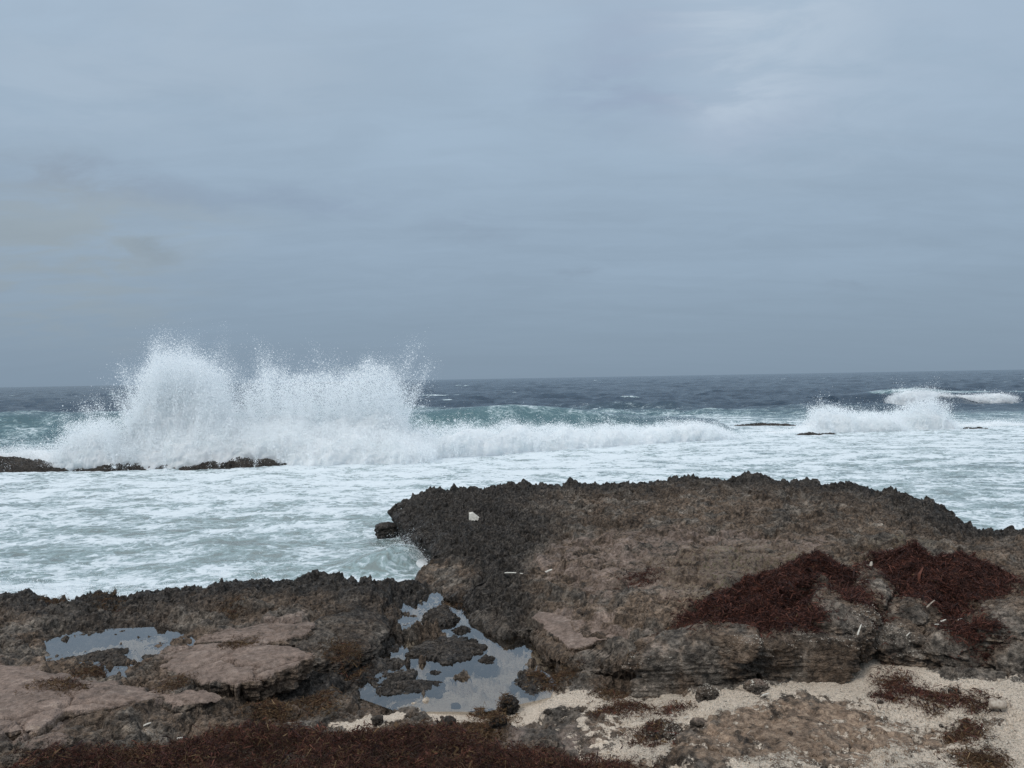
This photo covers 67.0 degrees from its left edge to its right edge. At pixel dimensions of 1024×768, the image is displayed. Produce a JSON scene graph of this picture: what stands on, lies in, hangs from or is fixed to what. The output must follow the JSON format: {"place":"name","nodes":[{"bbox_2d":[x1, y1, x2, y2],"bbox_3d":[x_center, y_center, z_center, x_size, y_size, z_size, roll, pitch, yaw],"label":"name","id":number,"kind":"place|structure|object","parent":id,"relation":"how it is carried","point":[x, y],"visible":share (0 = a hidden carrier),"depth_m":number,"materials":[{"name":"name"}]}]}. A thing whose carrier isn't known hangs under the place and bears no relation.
{"place":"outdoors","nodes":[
{"label":"outdoors","id":0,"kind":"place"},
{"bbox_2d":[0,369,1023,600],"bbox_3d":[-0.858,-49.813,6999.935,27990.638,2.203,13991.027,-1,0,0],"label":"sea","id":1,"kind":"structure","parent":0,"point":[140,527],"depth_m":21.32,"materials":[{"name":"liquid"}]},
{"bbox_2d":[0,456,52,472],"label":"reef ledge","id":2,"kind":"object","parent":1,"relation":"in","point":[12,463],"visible":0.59,"depth_m":24.17,"materials":[{"name":"stone"}]},
{"bbox_2d":[0,429,65,466],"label":"breaking wave","id":3,"kind":"object","parent":1,"relation":"on","point":[32,453],"visible":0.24,"depth_m":25.67,"materials":[{"name":"liquid"}]},
{"bbox_2d":[5,467,68,471],"bbox_3d":[-14.770,2.843,23.758,3.006,0.608,1.052,-1,0,0],"label":"reef ledge","id":4,"kind":"object","parent":1,"relation":"in","point":[30,469],"visible":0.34,"depth_m":23.69,"materials":[{"name":"stone"}]},
{"bbox_2d":[29,401,143,470],"bbox_3d":[-12.928,1.315,24.583,4.286,3.276,3.633,-1,0,0],"label":"wave splash","id":5,"kind":"object","parent":1,"relation":"on","point":[84,448],"visible":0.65,"depth_m":24.03,"materials":[{"name":"liquid"}]},
{"bbox_2d":[73,463,166,471],"bbox_3d":[-11.929,2.781,24.024,4.101,0.756,1.252,-1,0,0],"label":"reef ledge","id":6,"kind":"object","parent":1,"relation":"in","point":[134,466],"visible":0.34,"depth_m":23.76,"materials":[{"name":"stone"}]},
{"bbox_2d":[0,540,330,600],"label":"wave splash","id":7,"kind":"object","parent":1,"relation":"on","point":[103,583],"visible":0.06,"depth_m":8.50,"materials":[{"name":"liquid"}]},
{"bbox_2d":[80,318,256,468],"bbox_3d":[-10.747,0.485,24.962,5.584,5.401,4.494,-1,0,0],"label":"wave splash","id":8,"kind":"object","parent":1,"relation":"on","point":[185,402],"visible":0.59,"depth_m":24.50,"materials":[{"name":"liquid"}]},
{"bbox_2d":[172,456,286,470],"bbox_3d":[-8.903,2.663,23.931,4.246,0.925,1.506,-1,0,0],"label":"reef ledge","id":9,"kind":"object","parent":1,"relation":"in","point":[244,462],"visible":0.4,"depth_m":23.62,"materials":[{"name":"stone"}]},
{"bbox_2d":[209,321,261,413],"bbox_3d":[-9.804,0.213,26.100,3.495,5.261,2.423,-1,0,0],"label":"wave splash","id":10,"kind":"object","parent":1,"relation":"on","point":[233,371],"visible":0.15,"depth_m":26.14,"materials":[{"name":"liquid"}]},
{"bbox_2d":[92,400,443,471],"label":"breaking wave","id":11,"kind":"object","parent":1,"relation":"on","point":[291,447],"visible":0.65,"depth_m":23.99,"materials":[{"name":"liquid"}]},
{"bbox_2d":[220,327,438,443],"bbox_3d":[-6.135,0.447,25.768,7.886,4.852,4.345,-1,0,0],"label":"wave splash","id":12,"kind":"object","parent":1,"relation":"on","point":[395,408],"visible":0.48,"depth_m":25.28,"materials":[{"name":"liquid"}]},
{"bbox_2d":[335,502,429,570],"bbox_3d":[-1.393,2.285,10.909,1.817,1.536,1.881,-1,0,-27],"label":"wave splash","id":13,"kind":"object","parent":1,"relation":"on","point":[420,562],"visible":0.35,"depth_m":10.87,"materials":[{"name":"liquid"}]},
{"bbox_2d":[374,522,399,538],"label":"stone","id":14,"kind":"object","parent":1,"relation":"in","point":[382,530],"visible":0.91,"depth_m":12.90,"materials":[{"name":"stone"}]},
{"bbox_2d":[355,348,449,445],"bbox_3d":[-4.070,0.493,25.812,4.023,4.250,3.808,-1,1,42],"label":"wave splash","id":15,"kind":"object","parent":1,"relation":"on","point":[406,402],"visible":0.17,"depth_m":25.78,"materials":[{"name":"liquid"}]},
{"bbox_2d":[371,401,744,460],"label":"breaking wave","id":16,"kind":"object","parent":1,"relation":"on","point":[511,438],"visible":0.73,"depth_m":27.77,"materials":[{"name":"liquid"}]},
{"bbox_2d":[734,423,795,425],"bbox_3d":[12.780,2.317,39.018,3.781,0.733,1.527,-1,0,0],"label":"reef ledge","id":17,"kind":"object","parent":1,"relation":"in","point":[766,424],"visible":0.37,"depth_m":38.94,"materials":[{"name":"stone"}]},
{"bbox_2d":[797,432,834,434],"bbox_3d":[12.905,2.387,32.840,2.556,0.733,1.084,-1,0,0],"label":"reef ledge","id":18,"kind":"object","parent":1,"relation":"in","point":[810,433],"visible":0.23,"depth_m":32.84,"materials":[{"name":"stone"}]},
{"bbox_2d":[789,385,919,432],"bbox_3d":[15.079,1.403,34.380,6.133,2.728,3.597,-1,0,0],"label":"wave splash","id":19,"kind":"object","parent":1,"relation":"on","point":[824,419],"visible":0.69,"depth_m":34.08,"materials":[{"name":"liquid"}]},
{"bbox_2d":[733,414,1023,435],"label":"breaking wave","id":20,"kind":"object","parent":1,"relation":"on","point":[995,423],"visible":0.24,"depth_m":34.82,"materials":[{"name":"liquid"}]},
{"bbox_2d":[881,378,968,429],"bbox_3d":[18.284,1.003,35.113,4.671,3.087,3.482,-1,0,0],"label":"wave splash","id":21,"kind":"object","parent":1,"relation":"on","point":[922,416],"visible":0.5,"depth_m":34.59,"materials":[{"name":"liquid"}]},
{"bbox_2d":[883,380,1021,404],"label":"breaking wave","id":22,"kind":"object","parent":1,"relation":"on","point":[993,397],"visible":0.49,"depth_m":63.52,"materials":[{"name":"liquid"}]},
{"bbox_2d":[963,427,987,428],"bbox_3d":[20.574,2.241,34.337,2.049,0.715,0.683,-1,0,-14],"label":"reef ledge","id":23,"kind":"object","parent":1,"relation":"in","point":[974,428],"visible":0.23,"depth_m":34.35,"materials":[{"name":"stone"}]},
{"bbox_2d":[0,534,1023,767],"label":"rocky shore","id":24,"kind":"structure","parent":0,"point":[37,634],"depth_m":5.37,"materials":[{"name":"stone"}]},
{"bbox_2d":[0,753,27,767],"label":"stone","id":25,"kind":"object","parent":24,"relation":"on","point":[4,762],"visible":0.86,"depth_m":4.02,"materials":[{"name":"stone"}]},
{"bbox_2d":[19,732,73,753],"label":"stone","id":26,"kind":"object","parent":24,"relation":"on","point":[42,740],"visible":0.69,"depth_m":4.25,"materials":[{"name":"stone"}]},
{"bbox_2d":[33,594,75,604],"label":"seaweed clump","id":27,"kind":"object","parent":24,"relation":"on","point":[49,601],"visible":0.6,"depth_m":7.33,"materials":[{"name":"brown plant"}]},
{"bbox_2d":[0,665,164,740],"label":"rock slab","id":28,"kind":"object","parent":24,"relation":"on","point":[35,712],"visible":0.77,"depth_m":4.89,"materials":[{"name":"stone"}]},
{"bbox_2d":[14,676,93,696],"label":"seaweed clump","id":29,"kind":"object","parent":28,"relation":"on","point":[66,683],"visible":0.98,"depth_m":5.06,"materials":[{"name":"brown plant"}]},
{"bbox_2d":[66,660,121,680],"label":"seaweed clump","id":30,"kind":"object","parent":24,"relation":"on","point":[94,668],"visible":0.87,"depth_m":5.61,"materials":[{"name":"brown plant"}]},
{"bbox_2d":[84,587,136,612],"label":"seaweed clump","id":31,"kind":"object","parent":24,"relation":"on","point":[106,593],"visible":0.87,"depth_m":7.17,"materials":[{"name":"brown plant"}]},
{"bbox_2d":[144,671,198,693],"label":"seaweed clump","id":32,"kind":"object","parent":24,"relation":"on","point":[177,683],"visible":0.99,"depth_m":5.20,"materials":[{"name":"brown plant"}]},
{"bbox_2d":[157,689,220,714],"bbox_3d":[-2.137,2.112,5.039,0.480,0.180,0.232,-1,0,0],"label":"rock slab","id":33,"kind":"object","parent":24,"relation":"on","point":[190,701],"visible":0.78,"depth_m":5.01,"materials":[{"name":"stone"}]},
{"bbox_2d":[209,595,254,619],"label":"seaweed clump","id":34,"kind":"object","parent":24,"relation":"on","point":[231,610],"visible":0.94,"depth_m":6.82,"materials":[{"name":"brown plant"}]},
{"bbox_2d":[158,643,314,702],"bbox_3d":[-2.014,2.061,5.506,1.159,0.271,0.677,-1,0,26],"label":"rock slab","id":35,"kind":"object","parent":24,"relation":"on","point":[229,672],"visible":0.85,"depth_m":5.38,"materials":[{"name":"stone"}]},
{"bbox_2d":[216,634,262,649],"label":"seaweed clump","id":36,"kind":"object","parent":24,"relation":"on","point":[234,643],"visible":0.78,"depth_m":5.78,"materials":[{"name":"brown plant"}]},
{"bbox_2d":[194,622,315,646],"bbox_3d":[-2.004,2.025,6.044,0.914,0.219,0.448,-1,0,0],"label":"rock slab","id":37,"kind":"object","parent":24,"relation":"on","point":[281,634],"visible":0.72,"depth_m":6.00,"materials":[{"name":"stone"}]},
{"bbox_2d":[228,679,308,723],"bbox_3d":[-1.564,2.087,5.002,0.492,0.273,0.394,-1,0,0],"label":"seaweed clump","id":38,"kind":"object","parent":24,"relation":"on","point":[269,704],"visible":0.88,"depth_m":4.98,"materials":[{"name":"brown plant"}]},
{"bbox_2d":[284,670,346,720],"bbox_3d":[-1.303,2.062,5.163,0.415,0.282,0.433,-1,0,0],"label":"seaweed clump","id":39,"kind":"object","parent":24,"relation":"on","point":[315,701],"visible":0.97,"depth_m":5.14,"materials":[{"name":"brown plant"}]},
{"bbox_2d":[2,716,668,767],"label":"seaweed pile","id":40,"kind":"object","parent":24,"relation":"on","point":[313,740],"visible":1,"depth_m":4.04,"materials":[{"name":"brown plant"}]},
{"bbox_2d":[295,608,390,679],"bbox_3d":[-1.354,2.089,6.190,0.693,0.356,1.101,-1,0,0],"label":"rock","id":41,"kind":"object","parent":24,"relation":"on","point":[371,629],"visible":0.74,"depth_m":6.08,"materials":[{"name":"stone"}]},
{"bbox_2d":[313,635,377,685],"bbox_3d":[-1.248,2.064,5.812,0.507,0.259,0.478,-1,0,0],"label":"seaweed clump","id":42,"kind":"object","parent":24,"relation":"on","point":[343,649],"visible":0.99,"depth_m":5.80,"materials":[{"name":"brown plant"}]},
{"bbox_2d":[441,716,455,725],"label":"stone","id":43,"kind":"object","parent":24,"relation":"on","point":[448,720],"visible":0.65,"depth_m":4.83,"materials":[{"name":"stone"}]},
{"bbox_2d":[449,710,516,743],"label":"seaweed clump","id":44,"kind":"object","parent":24,"relation":"on","point":[484,725],"visible":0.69,"depth_m":4.75,"materials":[{"name":"brown plant"}]},
{"bbox_2d":[489,715,506,730],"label":"stone","id":45,"kind":"object","parent":24,"relation":"on","point":[500,724],"visible":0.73,"depth_m":4.76,"materials":[{"name":"stone"}]},
{"bbox_2d":[534,737,559,749],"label":"stone","id":46,"kind":"object","parent":24,"relation":"on","point":[547,741],"visible":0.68,"depth_m":4.37,"materials":[{"name":"stone"}]},
{"bbox_2d":[523,643,589,694],"bbox_3d":[0.315,2.072,5.564,0.485,0.258,0.482,-1,0,0],"label":"seaweed clump","id":47,"kind":"object","parent":24,"relation":"on","point":[555,679],"visible":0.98,"depth_m":5.54,"materials":[{"name":"brown plant"}]},
{"bbox_2d":[580,649,641,704],"bbox_3d":[0.665,1.973,5.223,0.448,0.429,0.377,-1,0,0],"label":"seaweed clump","id":48,"kind":"object","parent":24,"relation":"on","point":[611,693],"visible":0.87,"depth_m":5.20,"materials":[{"name":"brown plant"}]},
{"bbox_2d":[586,657,658,720],"bbox_3d":[0.693,1.959,4.904,0.460,0.347,0.369,-1,0,0],"label":"seaweed clump","id":49,"kind":"object","parent":24,"relation":"on","point":[613,708],"visible":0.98,"depth_m":4.91,"materials":[{"name":"brown plant"}]},
{"bbox_2d":[690,717,706,728],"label":"stone","id":50,"kind":"object","parent":24,"relation":"on","point":[697,722],"visible":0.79,"depth_m":4.53,"materials":[{"name":"stone"}]},
{"bbox_2d":[929,716,1008,745],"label":"seaweed clump","id":51,"kind":"object","parent":24,"relation":"on","point":[956,737],"visible":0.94,"depth_m":4.24,"materials":[{"name":"brown plant"}]},
{"bbox_2d":[931,606,1016,669],"bbox_3d":[3.035,1.666,5.126,0.444,0.328,0.370,-1,0,0],"label":"seaweed pile","id":52,"kind":"object","parent":24,"relation":"on","point":[966,629],"visible":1,"depth_m":5.09,"materials":[{"name":"brown plant"}]},
{"bbox_2d":[0,0,1023,386],"label":"sky","id":53,"kind":"structure","parent":0,"point":[544,188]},
{"bbox_2d":[57,593,1023,767],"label":"sand","id":54,"kind":"structure","parent":0,"point":[473,690],"depth_m":4.91,"materials":[{"name":"beige sand"}]},
{"bbox_2d":[72,661,92,671],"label":"pool rock","id":55,"kind":"object","parent":54,"relation":"on","point":[89,663],"visible":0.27,"depth_m":5.79,"materials":[{"name":"stone"}]},
{"bbox_2d":[64,647,132,662],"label":"pool rock","id":56,"kind":"object","parent":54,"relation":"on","point":[97,654],"visible":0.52,"depth_m":6.02,"materials":[{"name":"stone"}]},
{"bbox_2d":[93,654,131,668],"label":"pool rock","id":57,"kind":"object","parent":54,"relation":"on","point":[119,661],"visible":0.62,"depth_m":5.88,"materials":[{"name":"stone"}]},
{"bbox_2d":[139,654,157,661],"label":"pool rock","id":58,"kind":"object","parent":54,"relation":"on","point":[145,656],"visible":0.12,"depth_m":5.97,"materials":[{"name":"stone"}]},
{"bbox_2d":[370,715,383,725],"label":"stone","id":59,"kind":"object","parent":54,"relation":"on","point":[376,720],"visible":1,"depth_m":4.85,"materials":[{"name":"stone"}]},
{"bbox_2d":[378,668,445,701],"bbox_3d":[-0.727,2.212,5.577,0.514,0.194,0.541,-1,0,0],"label":"pool rock","id":60,"kind":"object","parent":54,"relation":"on","point":[410,683],"visible":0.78,"depth_m":5.49,"materials":[{"name":"stone"}]},
{"bbox_2d":[425,670,444,681],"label":"pool rock","id":61,"kind":"object","parent":54,"relation":"on","point":[432,675],"visible":0.75,"depth_m":5.75,"materials":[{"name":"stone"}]},
{"bbox_2d":[420,605,460,631],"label":"pool rock","id":62,"kind":"object","parent":54,"relation":"on","point":[448,619],"visible":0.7,"depth_m":6.97,"materials":[{"name":"stone"}]},
{"bbox_2d":[404,634,487,677],"bbox_3d":[-0.507,2.198,6.253,0.596,0.213,0.594,-1,1,32],"label":"pool rock","id":63,"kind":"object","parent":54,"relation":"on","point":[453,655],"visible":0.8,"depth_m":6.13,"materials":[{"name":"stone"}]},
{"bbox_2d":[451,703,460,708],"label":"stone","id":64,"kind":"object","parent":54,"relation":"on","point":[455,705],"visible":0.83,"depth_m":5.22,"materials":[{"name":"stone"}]},
{"bbox_2d":[447,625,474,638],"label":"pool rock","id":65,"kind":"object","parent":54,"relation":"on","point":[462,630],"visible":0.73,"depth_m":6.69,"materials":[{"name":"stone"}]},
{"bbox_2d":[473,654,498,678],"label":"pool rock","id":66,"kind":"object","parent":54,"relation":"on","point":[486,666],"visible":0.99,"depth_m":5.96,"materials":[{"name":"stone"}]},
{"bbox_2d":[466,692,522,725],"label":"seaweed clump","id":67,"kind":"object","parent":54,"relation":"on","point":[485,712],"visible":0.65,"depth_m":5.08,"materials":[{"name":"brown plant"}]},
{"bbox_2d":[499,695,519,715],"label":"stone","id":68,"kind":"object","parent":54,"relation":"on","point":[514,708],"visible":0.69,"depth_m":5.11,"materials":[{"name":"stone"}]},
{"bbox_2d":[509,669,549,701],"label":"pool rock","id":69,"kind":"object","parent":54,"relation":"on","point":[529,692],"visible":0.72,"depth_m":5.49,"materials":[{"name":"stone"}]},
{"bbox_2d":[543,708,551,715],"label":"pebble","id":70,"kind":"object","parent":54,"relation":"on","point":[548,712],"visible":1,"depth_m":4.99,"materials":[{"name":"stone"}]},
{"bbox_2d":[613,716,678,748],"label":"seaweed clump","id":71,"kind":"object","parent":54,"relation":"on","point":[659,722],"visible":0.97,"depth_m":4.43,"materials":[{"name":"brown plant"}]},
{"bbox_2d":[643,721,682,741],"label":"rock","id":72,"kind":"object","parent":54,"relation":"on","point":[671,735],"visible":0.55,"depth_m":4.42,"materials":[{"name":"stone"}]},
{"bbox_2d":[641,694,697,719],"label":"seaweed clump","id":73,"kind":"object","parent":54,"relation":"on","point":[671,708],"visible":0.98,"depth_m":4.84,"materials":[{"name":"brown plant"}]},
{"bbox_2d":[695,685,718,702],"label":"stone","id":74,"kind":"object","parent":54,"relation":"on","point":[702,694],"visible":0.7,"depth_m":4.86,"materials":[{"name":"stone"}]},
{"bbox_2d":[621,619,862,697],"bbox_3d":[1.526,1.864,5.231,1.611,0.512,0.529,-1,0,0],"label":"rock ledge","id":75,"kind":"object","parent":54,"relation":"on","point":[701,658],"visible":0.91,"depth_m":5.08,"materials":[{"name":"stone"}]},
{"bbox_2d":[743,678,769,694],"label":"stone","id":76,"kind":"object","parent":54,"relation":"on","point":[756,689],"visible":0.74,"depth_m":4.93,"materials":[{"name":"stone"}]},
{"bbox_2d":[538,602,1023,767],"bbox_3d":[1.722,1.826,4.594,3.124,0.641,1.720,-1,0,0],"label":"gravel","id":77,"kind":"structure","parent":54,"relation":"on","point":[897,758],"depth_m":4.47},
{"bbox_2d":[802,586,882,662],"bbox_3d":[2.277,1.668,5.427,0.563,0.393,0.648,-1,0,0],"label":"boulder","id":78,"kind":"object","parent":54,"relation":"on","point":[838,627],"visible":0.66,"depth_m":5.20,"materials":[{"name":"stone"}]},
{"bbox_2d":[860,617,913,688],"bbox_3d":[2.443,1.753,5.054,0.309,0.398,0.307,-1,0,0],"label":"seaweed clump","id":79,"kind":"object","parent":54,"relation":"on","point":[878,672],"visible":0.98,"depth_m":5.07,"materials":[{"name":"brown plant"}]},
{"bbox_2d":[864,668,924,692],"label":"seaweed clump","id":80,"kind":"object","parent":54,"relation":"on","point":[902,679],"visible":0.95,"depth_m":4.94,"materials":[{"name":"brown plant"}]},
{"bbox_2d":[872,618,930,666],"bbox_3d":[2.659,1.814,5.321,0.426,0.378,0.396,-1,0,18],"label":"boulder","id":81,"kind":"object","parent":54,"relation":"on","point":[902,646],"visible":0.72,"depth_m":5.19,"materials":[{"name":"stone"}]},
{"bbox_2d":[865,676,943,710],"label":"seaweed clump","id":82,"kind":"object","parent":54,"relation":"on","point":[908,689],"visible":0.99,"depth_m":4.76,"materials":[{"name":"brown plant"}]},
{"bbox_2d":[904,684,982,719],"bbox_3d":[2.556,1.891,4.603,0.368,0.148,0.336,-1,0,0],"label":"seaweed clump","id":83,"kind":"object","parent":54,"relation":"on","point":[937,696],"visible":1,"depth_m":4.59,"materials":[{"name":"brown plant"}]},
{"bbox_2d":[921,620,985,669],"bbox_3d":[2.938,1.815,5.193,0.452,0.426,0.413,-1,0,0],"label":"boulder","id":84,"kind":"object","parent":54,"relation":"on","point":[937,648],"visible":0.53,"depth_m":5.08,"materials":[{"name":"stone"}]},
{"bbox_2d":[947,687,960,693],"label":"stone","id":85,"kind":"object","parent":54,"relation":"on","point":[950,690],"visible":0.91,"depth_m":4.68,"materials":[{"name":"stone"}]},
{"bbox_2d":[951,649,990,667],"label":"boulder","id":86,"kind":"object","parent":54,"relation":"on","point":[972,663],"visible":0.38,"depth_m":5.01,"materials":[{"name":"stone"}]},
{"bbox_2d":[970,596,1023,650],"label":"boulder","id":87,"kind":"object","parent":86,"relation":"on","point":[1010,610],"visible":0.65,"depth_m":5.12,"materials":[{"name":"stone"}]},
{"bbox_2d":[930,745,1019,767],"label":"seaweed clump","id":88,"kind":"object","parent":54,"relation":"on","point":[993,762],"visible":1,"depth_m":3.91,"materials":[{"name":"brown plant"}]},
{"bbox_2d":[949,686,1010,719],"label":"seaweed clump","id":89,"kind":"object","parent":54,"relation":"on","point":[984,704],"visible":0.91,"depth_m":4.50,"materials":[{"name":"brown plant"}]},
{"bbox_2d":[988,698,1006,709],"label":"stone","id":90,"kind":"object","parent":54,"relation":"on","point":[993,703],"visible":1,"depth_m":4.40,"materials":[{"name":"beige stone"}]},
{"bbox_2d":[985,639,1023,674],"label":"boulder","id":91,"kind":"object","parent":54,"relation":"on","point":[1009,659],"visible":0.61,"depth_m":4.91,"materials":[{"name":"stone"}]},
{"bbox_2d":[387,471,1023,680],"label":"headland","id":92,"kind":"structure","parent":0,"point":[585,542],"depth_m":8.35,"materials":[{"name":"stone"}]},
{"bbox_2d":[469,512,478,520],"bbox_3d":[-0.527,1.874,10.767,0.146,0.182,0.145,-1,0,0],"label":"coral chunk","id":93,"kind":"object","parent":92,"relation":"on","point":[473,516],"visible":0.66,"depth_m":10.74,"materials":[{"name":"white stone"}]},
{"bbox_2d":[531,612,613,652],"bbox_3d":[0.456,1.966,6.142,0.344,0.163,0.949,-1,0,-22],"label":"rock slab","id":94,"kind":"object","parent":92,"relation":"on","point":[557,628],"visible":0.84,"depth_m":6.06,"materials":[{"name":"stone"}]},
{"bbox_2d":[614,563,672,590],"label":"seaweed clump","id":95,"kind":"object","parent":92,"relation":"on","point":[637,576],"visible":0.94,"depth_m":6.88,"materials":[{"name":"brown plant"}]},
{"bbox_2d":[649,626,682,635],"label":"seaweed clump","id":96,"kind":"object","parent":92,"relation":"on","point":[666,628],"visible":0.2,"depth_m":5.37,"materials":[{"name":"brown plant"}]},
{"bbox_2d":[665,547,884,639],"bbox_3d":[2.027,1.629,5.998,1.794,0.506,1.817,-1,0,0],"label":"seaweed pile","id":97,"kind":"object","parent":92,"relation":"on","point":[745,599],"visible":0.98,"depth_m":5.65,"materials":[{"name":"brown plant"}]},
{"bbox_2d":[803,575,831,592],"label":"boulder","id":98,"kind":"object","parent":92,"relation":"on","point":[821,578],"visible":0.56,"depth_m":5.97,"materials":[{"name":"stone"}]},
{"bbox_2d":[822,576,903,625],"bbox_3d":[2.512,1.649,5.622,0.519,0.429,0.730,-1,0,0],"label":"seaweed pile","id":99,"kind":"object","parent":92,"relation":"on","point":[861,588],"visible":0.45,"depth_m":5.54,"materials":[{"name":"brown plant"}]},
{"bbox_2d":[854,565,898,613],"bbox_3d":[2.822,1.618,6.016,0.330,0.297,1.004,-1,0,19],"label":"boulder","id":100,"kind":"object","parent":92,"relation":"on","point":[882,588],"visible":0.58,"depth_m":5.81,"materials":[{"name":"stone"}]},
{"bbox_2d":[881,596,942,626],"bbox_3d":[2.844,1.678,5.530,0.429,0.304,0.476,-1,0,0],"label":"boulder","id":101,"kind":"object","parent":92,"relation":"on","point":[914,612],"visible":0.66,"depth_m":5.43,"materials":[{"name":"stone"}]},
{"bbox_2d":[849,539,1023,619],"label":"seaweed pile","id":102,"kind":"object","parent":92,"relation":"on","point":[924,573],"visible":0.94,"depth_m":6.15,"materials":[{"name":"brown plant"}]}
]}

